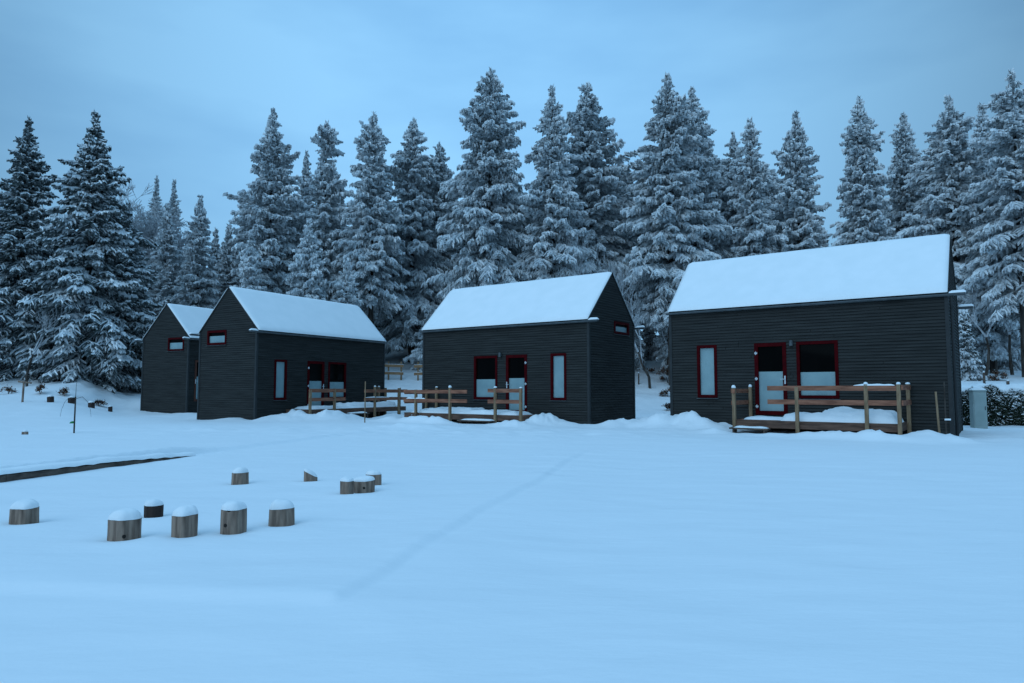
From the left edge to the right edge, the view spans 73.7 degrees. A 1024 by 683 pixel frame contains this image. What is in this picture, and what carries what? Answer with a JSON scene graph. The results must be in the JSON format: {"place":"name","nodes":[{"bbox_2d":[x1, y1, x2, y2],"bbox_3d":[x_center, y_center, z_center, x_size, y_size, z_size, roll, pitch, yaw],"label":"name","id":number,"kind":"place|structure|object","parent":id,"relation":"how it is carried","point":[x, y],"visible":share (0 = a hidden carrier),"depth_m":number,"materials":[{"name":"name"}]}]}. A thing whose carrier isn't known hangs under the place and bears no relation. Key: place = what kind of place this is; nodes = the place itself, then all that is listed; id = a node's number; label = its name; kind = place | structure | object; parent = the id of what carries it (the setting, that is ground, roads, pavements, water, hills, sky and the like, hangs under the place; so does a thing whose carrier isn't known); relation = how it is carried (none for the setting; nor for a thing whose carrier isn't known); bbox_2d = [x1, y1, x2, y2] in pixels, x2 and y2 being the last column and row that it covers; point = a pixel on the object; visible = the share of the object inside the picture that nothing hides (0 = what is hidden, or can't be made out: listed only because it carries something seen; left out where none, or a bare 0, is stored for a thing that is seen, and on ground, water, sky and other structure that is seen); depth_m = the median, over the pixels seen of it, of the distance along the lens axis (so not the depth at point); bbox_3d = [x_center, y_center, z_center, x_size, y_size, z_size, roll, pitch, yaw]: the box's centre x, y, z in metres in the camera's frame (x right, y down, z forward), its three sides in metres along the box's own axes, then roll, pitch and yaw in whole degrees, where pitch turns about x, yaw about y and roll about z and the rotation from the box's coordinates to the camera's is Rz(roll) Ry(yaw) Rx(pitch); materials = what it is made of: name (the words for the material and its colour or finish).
{"place":"outdoors","nodes":[
{"label":"outdoors","id":0,"kind":"place"},
{"bbox_2d":[0,341,1023,682],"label":"snow ground","id":1,"kind":"structure","parent":0,"point":[654,541],"depth_m":5.46,"materials":[{"name":"snow"}]},
{"bbox_2d":[0,386,16,393],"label":"brush","id":2,"kind":"object","parent":1,"relation":"on","point":[9,389],"visible":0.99,"depth_m":36.24,"materials":[{"name":"brown plant"}]},
{"bbox_2d":[9,499,38,524],"bbox_3d":[-4.623,1.740,6.467,0.243,0.489,0.240,0,-4,0],"label":"log stool","id":3,"kind":"object","parent":1,"relation":"on","point":[23,511],"visible":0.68,"depth_m":6.39,"materials":[{"name":"brown wood"}]},
{"bbox_2d":[18,381,31,401],"bbox_3d":[-23.925,2.544,33.504,0.660,1.248,0.100,0,-4,0],"label":"trellis post","id":4,"kind":"object","parent":1,"relation":"on","point":[23,388],"visible":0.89,"depth_m":33.49,"materials":[{"name":"brown wood"}]},
{"bbox_2d":[0,115,64,381],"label":"spruce tree","id":5,"kind":"object","parent":1,"relation":"on","point":[23,194],"visible":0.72,"depth_m":41.70,"materials":[{"name":"green plant"}]},
{"bbox_2d":[35,384,47,393],"bbox_3d":[-24.780,2.510,35.901,0.641,0.704,0.720,-1,-4,15],"label":"brush","id":6,"kind":"object","parent":1,"relation":"on","point":[39,387],"visible":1,"depth_m":35.84,"materials":[{"name":"brown plant"}]},
{"bbox_2d":[25,305,83,386],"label":"bare tree","id":7,"kind":"object","parent":1,"relation":"on","point":[33,353],"visible":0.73,"depth_m":39.15,"materials":[{"name":"brown plant"}]},
{"bbox_2d":[58,387,69,394],"bbox_3d":[-23.666,2.642,36.085,0.747,0.585,0.623,-1,-4,19],"label":"brush","id":8,"kind":"object","parent":1,"relation":"on","point":[64,391],"visible":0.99,"depth_m":35.99,"materials":[{"name":"brown plant"}]},
{"bbox_2d":[60,380,90,432],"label":"sapling","id":9,"kind":"object","parent":1,"relation":"on","point":[75,398],"visible":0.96,"depth_m":18.96,"materials":[{"name":"brown plant"}]},
{"bbox_2d":[10,110,159,393],"bbox_3d":[-25.679,-5.079,41.334,7.759,18.562,8.515,2,-5,-29],"label":"spruce tree","id":10,"kind":"object","parent":1,"relation":"on","point":[82,277],"visible":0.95,"depth_m":40.34,"materials":[{"name":"green plant"}]},
{"bbox_2d":[0,452,194,482],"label":"timber edging","id":11,"kind":"object","parent":1,"relation":"on","point":[23,472],"visible":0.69,"depth_m":10.35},
{"bbox_2d":[84,201,162,392],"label":"spruce tree","id":12,"kind":"object","parent":1,"relation":"on","point":[137,319],"visible":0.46,"depth_m":42.31,"materials":[{"name":"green plant"}]},
{"bbox_2d":[107,508,141,541],"bbox_3d":[-3.266,1.673,5.770,0.246,0.524,0.232,-2,-4,23],"label":"log stool","id":13,"kind":"object","parent":1,"relation":"on","point":[124,524],"visible":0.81,"depth_m":5.70,"materials":[{"name":"grey wood"}]},
{"bbox_2d":[94,181,187,278],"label":"bare tree","id":14,"kind":"object","parent":1,"relation":"on","point":[138,217],"visible":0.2,"depth_m":55.95,"materials":[{"name":"white plant"}]},
{"bbox_2d":[144,499,163,517],"bbox_3d":[-3.551,1.777,6.751,0.162,0.433,0.178,-3,-5,39],"label":"log stool","id":15,"kind":"object","parent":1,"relation":"on","point":[153,508],"visible":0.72,"depth_m":6.70,"materials":[{"name":"brown wood"}]},
{"bbox_2d":[144,175,163,228],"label":"spruce tree","id":16,"kind":"object","parent":1,"relation":"on","point":[156,198],"visible":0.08,"depth_m":76.11,"materials":[{"name":"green plant"}]},
{"bbox_2d":[148,272,173,324],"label":"spruce tree","id":17,"kind":"object","parent":1,"relation":"on","point":[163,289],"visible":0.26,"depth_m":51.20,"materials":[{"name":"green plant"}]},
{"bbox_2d":[141,203,185,347],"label":"spruce tree","id":18,"kind":"object","parent":1,"relation":"on","point":[167,241],"visible":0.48,"depth_m":52.25,"materials":[{"name":"white plant"}]},
{"bbox_2d":[132,213,208,264],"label":"bare tree","id":19,"kind":"object","parent":1,"relation":"on","point":[185,242],"visible":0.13,"depth_m":57.27,"materials":[{"name":"white plant"}]},
{"bbox_2d":[135,303,212,413],"bbox_3d":[-16.700,1.472,39.317,3.826,6.592,8.210,-2,-4,26],"label":"cabin","id":20,"kind":"object","parent":1,"relation":"on","point":[170,361],"visible":0.35,"depth_m":35.97,"materials":[{"name":"wood"}]},
{"bbox_2d":[167,337,183,351],"bbox_3d":[-17.559,0.162,35.752,1.270,0.725,0.175,-2,-4,26],"label":"window","id":21,"kind":"structure","parent":20,"relation":"in","point":[174,344],"depth_m":35.77,"materials":[{"name":"glass"}]},
{"bbox_2d":[194,360,198,400],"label":"window","id":22,"kind":"structure","parent":20,"relation":"in","point":[196,361],"depth_m":35.66,"materials":[{"name":"white glass"}]},
{"bbox_2d":[167,178,184,268],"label":"spruce tree","id":23,"kind":"object","parent":1,"relation":"on","point":[173,202],"visible":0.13,"depth_m":73.05,"materials":[{"name":"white plant"}]},
{"bbox_2d":[171,504,197,537],"bbox_3d":[-2.822,1.671,5.882,0.209,0.522,0.205,-2,-5,30],"label":"log stool","id":24,"kind":"object","parent":1,"relation":"on","point":[184,522],"visible":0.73,"depth_m":5.81,"materials":[{"name":"grey wood"}]},
{"bbox_2d":[170,195,220,308],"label":"spruce tree","id":25,"kind":"object","parent":1,"relation":"on","point":[198,258],"visible":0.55,"depth_m":50.13,"materials":[{"name":"white plant"}]},
{"bbox_2d":[206,227,220,273],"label":"spruce tree","id":26,"kind":"object","parent":1,"relation":"on","point":[215,248],"visible":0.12,"depth_m":62.55,"materials":[{"name":"white plant"}]},
{"bbox_2d":[212,272,234,304],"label":"spruce tree","id":27,"kind":"object","parent":1,"relation":"on","point":[224,286],"visible":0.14,"depth_m":55.39,"materials":[{"name":"white plant"}]},
{"bbox_2d":[213,224,239,305],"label":"spruce tree","id":28,"kind":"object","parent":1,"relation":"on","point":[225,265],"visible":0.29,"depth_m":56.26,"materials":[{"name":"white plant"}]},
{"bbox_2d":[220,500,246,534],"bbox_3d":[-2.463,1.675,6.014,0.194,0.535,0.214,-2,-4,21],"label":"log stool","id":29,"kind":"object","parent":1,"relation":"on","point":[233,519],"visible":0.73,"depth_m":5.95,"materials":[{"name":"grey wood"}]},
{"bbox_2d":[231,467,248,484],"bbox_3d":[-3.603,1.906,9.028,0.200,0.497,0.214,-3,-5,32],"label":"log stool","id":30,"kind":"object","parent":1,"relation":"on","point":[240,475],"visible":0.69,"depth_m":8.96,"materials":[{"name":"brown wood"}]},
{"bbox_2d":[229,189,250,285],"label":"spruce tree","id":31,"kind":"object","parent":1,"relation":"on","point":[235,240],"visible":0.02,"depth_m":56.13,"materials":[{"name":"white plant"}]},
{"bbox_2d":[239,233,266,291],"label":"spruce tree","id":32,"kind":"object","parent":1,"relation":"on","point":[250,264],"visible":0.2,"depth_m":42.18,"materials":[{"name":"white plant"}]},
{"bbox_2d":[233,205,277,281],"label":"spruce tree","id":33,"kind":"object","parent":1,"relation":"on","point":[238,278],"visible":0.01,"depth_m":52.59,"materials":[{"name":"white plant"}]},
{"bbox_2d":[222,107,312,294],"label":"spruce tree","id":34,"kind":"object","parent":1,"relation":"on","point":[265,224],"visible":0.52,"depth_m":46.05,"materials":[{"name":"white plant"}]},
{"bbox_2d":[268,499,294,526],"bbox_3d":[-2.158,1.728,6.402,0.233,0.504,0.230,0,-4,0],"label":"log stool","id":35,"kind":"object","parent":1,"relation":"on","point":[281,512],"visible":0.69,"depth_m":6.32,"materials":[{"name":"brown wood"}]},
{"bbox_2d":[189,286,387,419],"bbox_3d":[-9.853,1.059,31.183,3.826,6.294,8.210,-2,-5,30],"label":"cabin","id":36,"kind":"object","parent":1,"relation":"on","point":[263,353],"visible":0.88,"depth_m":28.69,"materials":[{"name":"wood"}]},
{"bbox_2d":[207,330,226,345],"bbox_3d":[-12.248,-0.141,28.415,1.270,0.635,0.175,-2,-5,30],"label":"window","id":37,"kind":"structure","parent":36,"relation":"in","point":[218,337],"depth_m":28.42,"materials":[{"name":"glass"}]},
{"bbox_2d":[273,359,286,400],"bbox_3d":[-9.568,1.593,28.142,0.175,1.686,0.702,-2,-5,30],"label":"window","id":38,"kind":"structure","parent":36,"relation":"in","point":[280,370],"depth_m":28.17,"materials":[{"name":"glass"}]},
{"bbox_2d":[307,361,324,405],"bbox_3d":[-8.565,1.941,29.802,0.248,2.150,0.987,-2,-5,30],"label":"door","id":39,"kind":"structure","parent":36,"relation":"in","point":[315,371],"depth_m":29.88,"materials":[{"name":"red paint"}]},
{"bbox_2d":[327,362,345,397],"bbox_3d":[-7.965,1.772,30.970,0.145,1.651,1.122,-2,-5,30],"label":"window","id":40,"kind":"structure","parent":36,"relation":"in","point":[336,370],"depth_m":31.01,"materials":[{"name":"glass"}]},
{"bbox_2d":[294,150,314,232],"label":"spruce tree","id":41,"kind":"object","parent":1,"relation":"on","point":[306,173],"visible":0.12,"depth_m":58.85,"materials":[{"name":"white plant"}]},
{"bbox_2d":[284,218,326,300],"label":"spruce tree","id":42,"kind":"object","parent":1,"relation":"on","point":[311,276],"visible":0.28,"depth_m":41.01,"materials":[{"name":"white plant"}]},
{"bbox_2d":[304,469,317,481],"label":"log stool","id":43,"kind":"object","parent":1,"relation":"on","point":[310,476],"visible":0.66,"depth_m":9.21,"materials":[{"name":"brown wood"}]},
{"bbox_2d":[272,120,355,300],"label":"spruce tree","id":44,"kind":"object","parent":1,"relation":"on","point":[326,192],"visible":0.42,"depth_m":47.26,"materials":[{"name":"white plant"}]},
{"bbox_2d":[330,253,361,303],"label":"spruce tree","id":45,"kind":"object","parent":1,"relation":"on","point":[347,286],"visible":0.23,"depth_m":42.18,"materials":[{"name":"white plant"}]},
{"bbox_2d":[286,386,406,417],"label":"terrace","id":46,"kind":"structure","parent":1,"relation":"on","point":[378,406],"depth_m":30.50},
{"bbox_2d":[339,197,353,239],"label":"spruce tree","id":47,"kind":"object","parent":1,"relation":"on","point":[342,203],"depth_m":65.11,"materials":[{"name":"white plant"}]},
{"bbox_2d":[340,476,353,493],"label":"log stool","id":48,"kind":"object","parent":1,"relation":"on","point":[346,484],"visible":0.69,"depth_m":8.00,"materials":[{"name":"brown wood"}]},
{"bbox_2d":[354,475,374,492],"bbox_3d":[-1.803,1.863,8.306,0.271,0.455,0.245,0,-4,0],"label":"log stool","id":49,"kind":"object","parent":1,"relation":"on","point":[364,484],"visible":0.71,"depth_m":8.23,"materials":[{"name":"brown wood"}]},
{"bbox_2d":[320,111,409,343],"bbox_3d":[-9.565,-6.663,46.373,5.489,18.694,5.443,0,-4,7],"label":"spruce tree","id":50,"kind":"object","parent":1,"relation":"on","point":[367,213],"visible":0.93,"depth_m":45.98,"materials":[{"name":"white plant"}]},
{"bbox_2d":[366,470,381,484],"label":"log stool","id":51,"kind":"object","parent":1,"relation":"on","point":[376,475],"visible":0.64,"depth_m":8.84,"materials":[{"name":"brown wood"}]},
{"bbox_2d":[385,361,403,379],"bbox_3d":[-8.252,2.072,45.009,2.207,1.561,0.150,0,-4,0],"label":"rail fence","id":52,"kind":"object","parent":1,"relation":"on","point":[388,372],"visible":0.54,"depth_m":44.97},
{"bbox_2d":[361,117,455,362],"bbox_3d":[-8.147,-7.486,50.382,9.394,18.811,6.900,1,-4,-11],"label":"spruce tree","id":53,"kind":"object","parent":1,"relation":"on","point":[413,174],"visible":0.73,"depth_m":49.58,"materials":[{"name":"white plant"}]},
{"bbox_2d":[414,362,421,380],"bbox_3d":[-5.271,2.083,45.009,2.372,1.598,0.150,0,-4,0],"label":"rail fence","id":54,"kind":"object","parent":1,"relation":"on","point":[418,366],"visible":0.29,"depth_m":44.97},
{"bbox_2d":[403,305,435,371],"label":"spruce tree","id":55,"kind":"object","parent":1,"relation":"on","point":[415,355],"visible":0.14,"depth_m":47.39,"materials":[{"name":"white plant"}]},
{"bbox_2d":[415,141,464,303],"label":"spruce tree","id":56,"kind":"object","parent":1,"relation":"on","point":[443,171],"visible":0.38,"depth_m":51.20,"materials":[{"name":"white plant"}]},
{"bbox_2d":[403,385,534,423],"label":"terrace","id":57,"kind":"structure","parent":1,"relation":"on","point":[462,415],"depth_m":24.89,"materials":[{"name":"wood"}]},
{"bbox_2d":[426,67,537,299],"bbox_3d":[-1.436,-7.902,45.758,6.993,21.676,8.241,-3,-5,38],"label":"spruce tree","id":58,"kind":"object","parent":1,"relation":"on","point":[491,232],"visible":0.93,"depth_m":44.73,"materials":[{"name":"green plant"}]},
{"bbox_2d":[420,272,644,423],"bbox_3d":[0.670,0.743,26.990,8.210,6.346,3.826,-3,-5,36],"label":"cabin","id":59,"kind":"object","parent":1,"relation":"on","point":[563,348],"visible":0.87,"depth_m":25.29,"materials":[{"name":"wood"}]},
{"bbox_2d":[473,355,497,399],"bbox_3d":[-0.986,1.392,25.996,1.182,1.686,0.175,-3,-5,36],"label":"window","id":60,"kind":"structure","parent":59,"relation":"in","point":[485,367],"depth_m":26.04,"materials":[{"name":"glass"}]},
{"bbox_2d":[506,354,526,411],"bbox_3d":[0.162,1.563,25.114,0.947,2.150,0.248,-3,-5,36],"label":"door","id":61,"kind":"structure","parent":59,"relation":"in","point":[516,365],"depth_m":25.19,"materials":[{"name":"red paint"}]},
{"bbox_2d":[550,353,566,400],"bbox_3d":[1.660,1.261,24.104,0.702,1.686,0.175,-3,-5,36],"label":"window","id":62,"kind":"structure","parent":59,"relation":"in","point":[558,364],"depth_m":24.12,"materials":[{"name":"glass"}]},
{"bbox_2d":[614,321,628,335],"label":"window","id":63,"kind":"structure","parent":59,"relation":"in","point":[620,328],"depth_m":25.53,"materials":[{"name":"glass"}]},
{"bbox_2d":[509,85,591,280],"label":"spruce tree","id":64,"kind":"object","parent":1,"relation":"on","point":[555,202],"visible":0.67,"depth_m":44.11,"materials":[{"name":"white plant"}]},
{"bbox_2d":[529,240,651,294],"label":"bare tree","id":65,"kind":"object","parent":1,"relation":"on","point":[580,272],"visible":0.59,"depth_m":41.54,"materials":[{"name":"white plant"}]},
{"bbox_2d":[534,81,650,304],"bbox_3d":[5.698,-7.938,48.031,8.825,21.006,9.436,0,-4,4],"label":"spruce tree","id":66,"kind":"object","parent":1,"relation":"on","point":[597,179],"visible":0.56,"depth_m":46.64,"materials":[{"name":"white plant"}]},
{"bbox_2d":[604,180,651,315],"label":"spruce tree","id":67,"kind":"object","parent":1,"relation":"on","point":[632,236],"visible":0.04,"depth_m":53.08,"materials":[{"name":"white plant"}]},
{"bbox_2d":[609,265,651,388],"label":"bare tree","id":68,"kind":"object","parent":1,"relation":"on","point":[636,348],"visible":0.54,"depth_m":42.78,"materials":[{"name":"brown plant"}]},
{"bbox_2d":[619,180,641,329],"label":"spruce tree","id":69,"kind":"object","parent":1,"relation":"on","point":[624,189],"visible":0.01,"depth_m":57.50,"materials":[{"name":"white plant"}]},
{"bbox_2d":[628,303,645,370],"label":"spruce tree","id":70,"kind":"object","parent":1,"relation":"on","point":[638,366],"visible":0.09,"depth_m":47.47,"materials":[{"name":"green plant"}]},
{"bbox_2d":[626,179,653,342],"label":"spruce tree","id":71,"kind":"object","parent":1,"relation":"on","point":[647,214],"visible":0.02,"depth_m":54.86,"materials":[{"name":"white plant"}]},
{"bbox_2d":[639,325,660,360],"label":"spruce tree","id":72,"kind":"object","parent":1,"relation":"on","point":[648,341],"visible":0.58,"depth_m":51.03,"materials":[{"name":"green plant"}]},
{"bbox_2d":[652,333,667,368],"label":"spruce tree","id":73,"kind":"object","parent":1,"relation":"on","point":[662,352],"visible":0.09,"depth_m":47.14,"materials":[{"name":"green plant"}]},
{"bbox_2d":[655,367,667,382],"bbox_3d":[9.783,2.231,44.620,0.993,1.179,1.185,0,-4,0],"label":"shrub","id":74,"kind":"object","parent":1,"relation":"on","point":[663,370],"visible":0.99,"depth_m":44.47,"materials":[{"name":"green plant"}]},
{"bbox_2d":[659,387,669,396],"bbox_3d":[9.242,3.054,40.910,1.030,0.718,0.618,-2,-4,24],"label":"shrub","id":75,"kind":"object","parent":1,"relation":"on","point":[662,392],"visible":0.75,"depth_m":40.93,"materials":[{"name":"green plant"}]},
{"bbox_2d":[614,72,732,384],"bbox_3d":[10.172,-7.395,44.587,8.160,21.222,8.244,-1,-4,14],"label":"spruce tree","id":76,"kind":"object","parent":1,"relation":"on","point":[666,226],"visible":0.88,"depth_m":43.94,"materials":[{"name":"green plant"}]},
{"bbox_2d":[647,86,747,348],"bbox_3d":[12.957,-7.801,47.860,7.607,20.627,7.136,1,-4,-15],"label":"spruce tree","id":77,"kind":"object","parent":1,"relation":"on","point":[710,174],"visible":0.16,"depth_m":46.85,"materials":[{"name":"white plant"}]},
{"bbox_2d":[696,158,731,258],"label":"spruce tree","id":78,"kind":"object","parent":1,"relation":"on","point":[722,199],"visible":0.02,"depth_m":51.56,"materials":[{"name":"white plant"}]},
{"bbox_2d":[718,131,749,256],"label":"spruce tree","id":79,"kind":"object","parent":1,"relation":"on","point":[732,145],"visible":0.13,"depth_m":50.67,"materials":[{"name":"white plant"}]},
{"bbox_2d":[723,117,788,256],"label":"spruce tree","id":80,"kind":"object","parent":1,"relation":"on","point":[753,232],"visible":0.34,"depth_m":45.44,"materials":[{"name":"white plant"}]},
{"bbox_2d":[765,175,784,233],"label":"spruce tree","id":81,"kind":"object","parent":1,"relation":"on","point":[772,192],"visible":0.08,"depth_m":58.59,"materials":[{"name":"white plant"}]},
{"bbox_2d":[771,109,831,251],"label":"spruce tree","id":82,"kind":"object","parent":1,"relation":"on","point":[794,205],"visible":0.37,"depth_m":45.25,"materials":[{"name":"white plant"}]},
{"bbox_2d":[665,234,973,435],"bbox_3d":[9.462,0.293,21.376,8.210,6.468,3.826,-3,-5,36],"label":"cabin","id":83,"kind":"object","parent":1,"relation":"on","point":[882,312],"visible":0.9,"depth_m":19.93,"materials":[{"name":"wood"}]},
{"bbox_2d":[696,345,718,398],"bbox_3d":[6.183,0.964,21.597,0.702,1.686,0.175,-3,-5,36],"label":"window","id":84,"kind":"structure","parent":83,"relation":"in","point":[707,378],"depth_m":21.61,"materials":[{"name":"glass"}]},
{"bbox_2d":[754,342,787,414],"bbox_3d":[7.726,1.113,20.398,0.930,2.150,0.248,-3,-5,36],"label":"door","id":85,"kind":"structure","parent":83,"relation":"in","point":[770,364],"depth_m":20.46,"materials":[{"name":"red paint"}]},
{"bbox_2d":[796,340,840,399],"bbox_3d":[8.801,0.830,19.667,1.182,1.686,0.175,-3,-5,36],"label":"window","id":86,"kind":"structure","parent":83,"relation":"in","point":[816,361],"depth_m":19.67,"materials":[{"name":"glass"}]},
{"bbox_2d":[729,382,911,434],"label":"terrace","id":87,"kind":"structure","parent":1,"relation":"on","point":[843,418],"depth_m":18.03,"materials":[{"name":"wood"}]},
{"bbox_2d":[817,232,832,245],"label":"spruce tree","id":88,"kind":"object","parent":1,"relation":"on","point":[825,236],"visible":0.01,"depth_m":60.91,"materials":[{"name":"white plant"}]},
{"bbox_2d":[830,95,902,246],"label":"spruce tree","id":89,"kind":"object","parent":1,"relation":"on","point":[865,209],"visible":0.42,"depth_m":42.23,"materials":[{"name":"white plant"}]},
{"bbox_2d":[884,111,931,238],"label":"spruce tree","id":90,"kind":"object","parent":1,"relation":"on","point":[905,152],"visible":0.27,"depth_m":46.49,"materials":[{"name":"white plant"}]},
{"bbox_2d":[935,392,940,432],"bbox_3d":[10.301,1.830,16.513,0.110,1.232,0.052,0,-4,0],"label":"stake","id":91,"kind":"object","parent":1,"relation":"on","point":[937,413],"visible":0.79,"depth_m":16.50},
{"bbox_2d":[943,382,950,433],"bbox_3d":[10.450,1.697,16.410,0.140,1.450,0.057,0,-4,0],"label":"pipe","id":92,"kind":"object","parent":1,"relation":"on","point":[945,409],"visible":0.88,"depth_m":16.41,"materials":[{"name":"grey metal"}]},
{"bbox_2d":[895,95,1019,333],"bbox_3d":[26.525,-6.481,41.279,7.097,17.784,7.581,-3,-5,36],"label":"spruce tree","id":93,"kind":"object","parent":1,"relation":"on","point":[941,202],"visible":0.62,"depth_m":41.02,"materials":[{"name":"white plant"}]},
{"bbox_2d":[958,309,986,381],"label":"spruce tree","id":94,"kind":"object","parent":1,"relation":"on","point":[970,358],"visible":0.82,"depth_m":34.79,"materials":[{"name":"white plant"}]},
{"bbox_2d":[968,387,987,428],"bbox_3d":[14.950,2.271,21.895,0.440,1.608,0.300,-1,-4,9],"label":"utility cabinet","id":95,"kind":"object","parent":1,"relation":"on","point":[978,406],"visible":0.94,"depth_m":21.78,"materials":[{"name":"grey plastic"}]},
{"bbox_2d":[956,102,1022,372],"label":"spruce tree","id":96,"kind":"object","parent":1,"relation":"on","point":[998,343],"visible":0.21,"depth_m":45.73,"materials":[{"name":"white plant"}]},
{"bbox_2d":[956,67,1023,376],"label":"spruce tree","id":97,"kind":"object","parent":1,"relation":"on","point":[1001,228],"visible":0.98,"depth_m":37.31,"materials":[{"name":"white plant"}]},
{"bbox_2d":[958,259,1023,375],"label":"bare tree","id":98,"kind":"object","parent":1,"relation":"on","point":[988,349],"visible":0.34,"depth_m":37.83,"materials":[{"name":"white plant"}]},
{"bbox_2d":[961,383,1023,425],"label":"hedge","id":99,"kind":"object","parent":1,"relation":"on","point":[1005,404],"visible":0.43,"depth_m":23.23,"materials":[{"name":"green plant"}]},
{"bbox_2d":[987,369,1009,380],"bbox_3d":[24.968,1.743,35.008,1.005,0.732,0.884,2,-4,-23],"label":"shrub","id":100,"kind":"object","parent":1,"relation":"on","point":[997,373],"visible":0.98,"depth_m":34.98,"materials":[{"name":"green plant"}]},
{"bbox_2d":[980,320,1020,370],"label":"spruce tree","id":101,"kind":"object","parent":1,"relation":"on","point":[1003,364],"visible":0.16,"depth_m":48.45,"materials":[{"name":"white plant"}]},
{"bbox_2d":[1004,309,1015,374],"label":"bare tree","id":102,"kind":"object","parent":1,"relation":"on","point":[1009,351],"visible":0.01,"depth_m":40.04,"materials":[{"name":"brown plant"}]},
{"bbox_2d":[0,0,1023,339],"label":"sky","id":103,"kind":"structure","parent":0,"point":[185,91],"materials":[{"name":"blue"}]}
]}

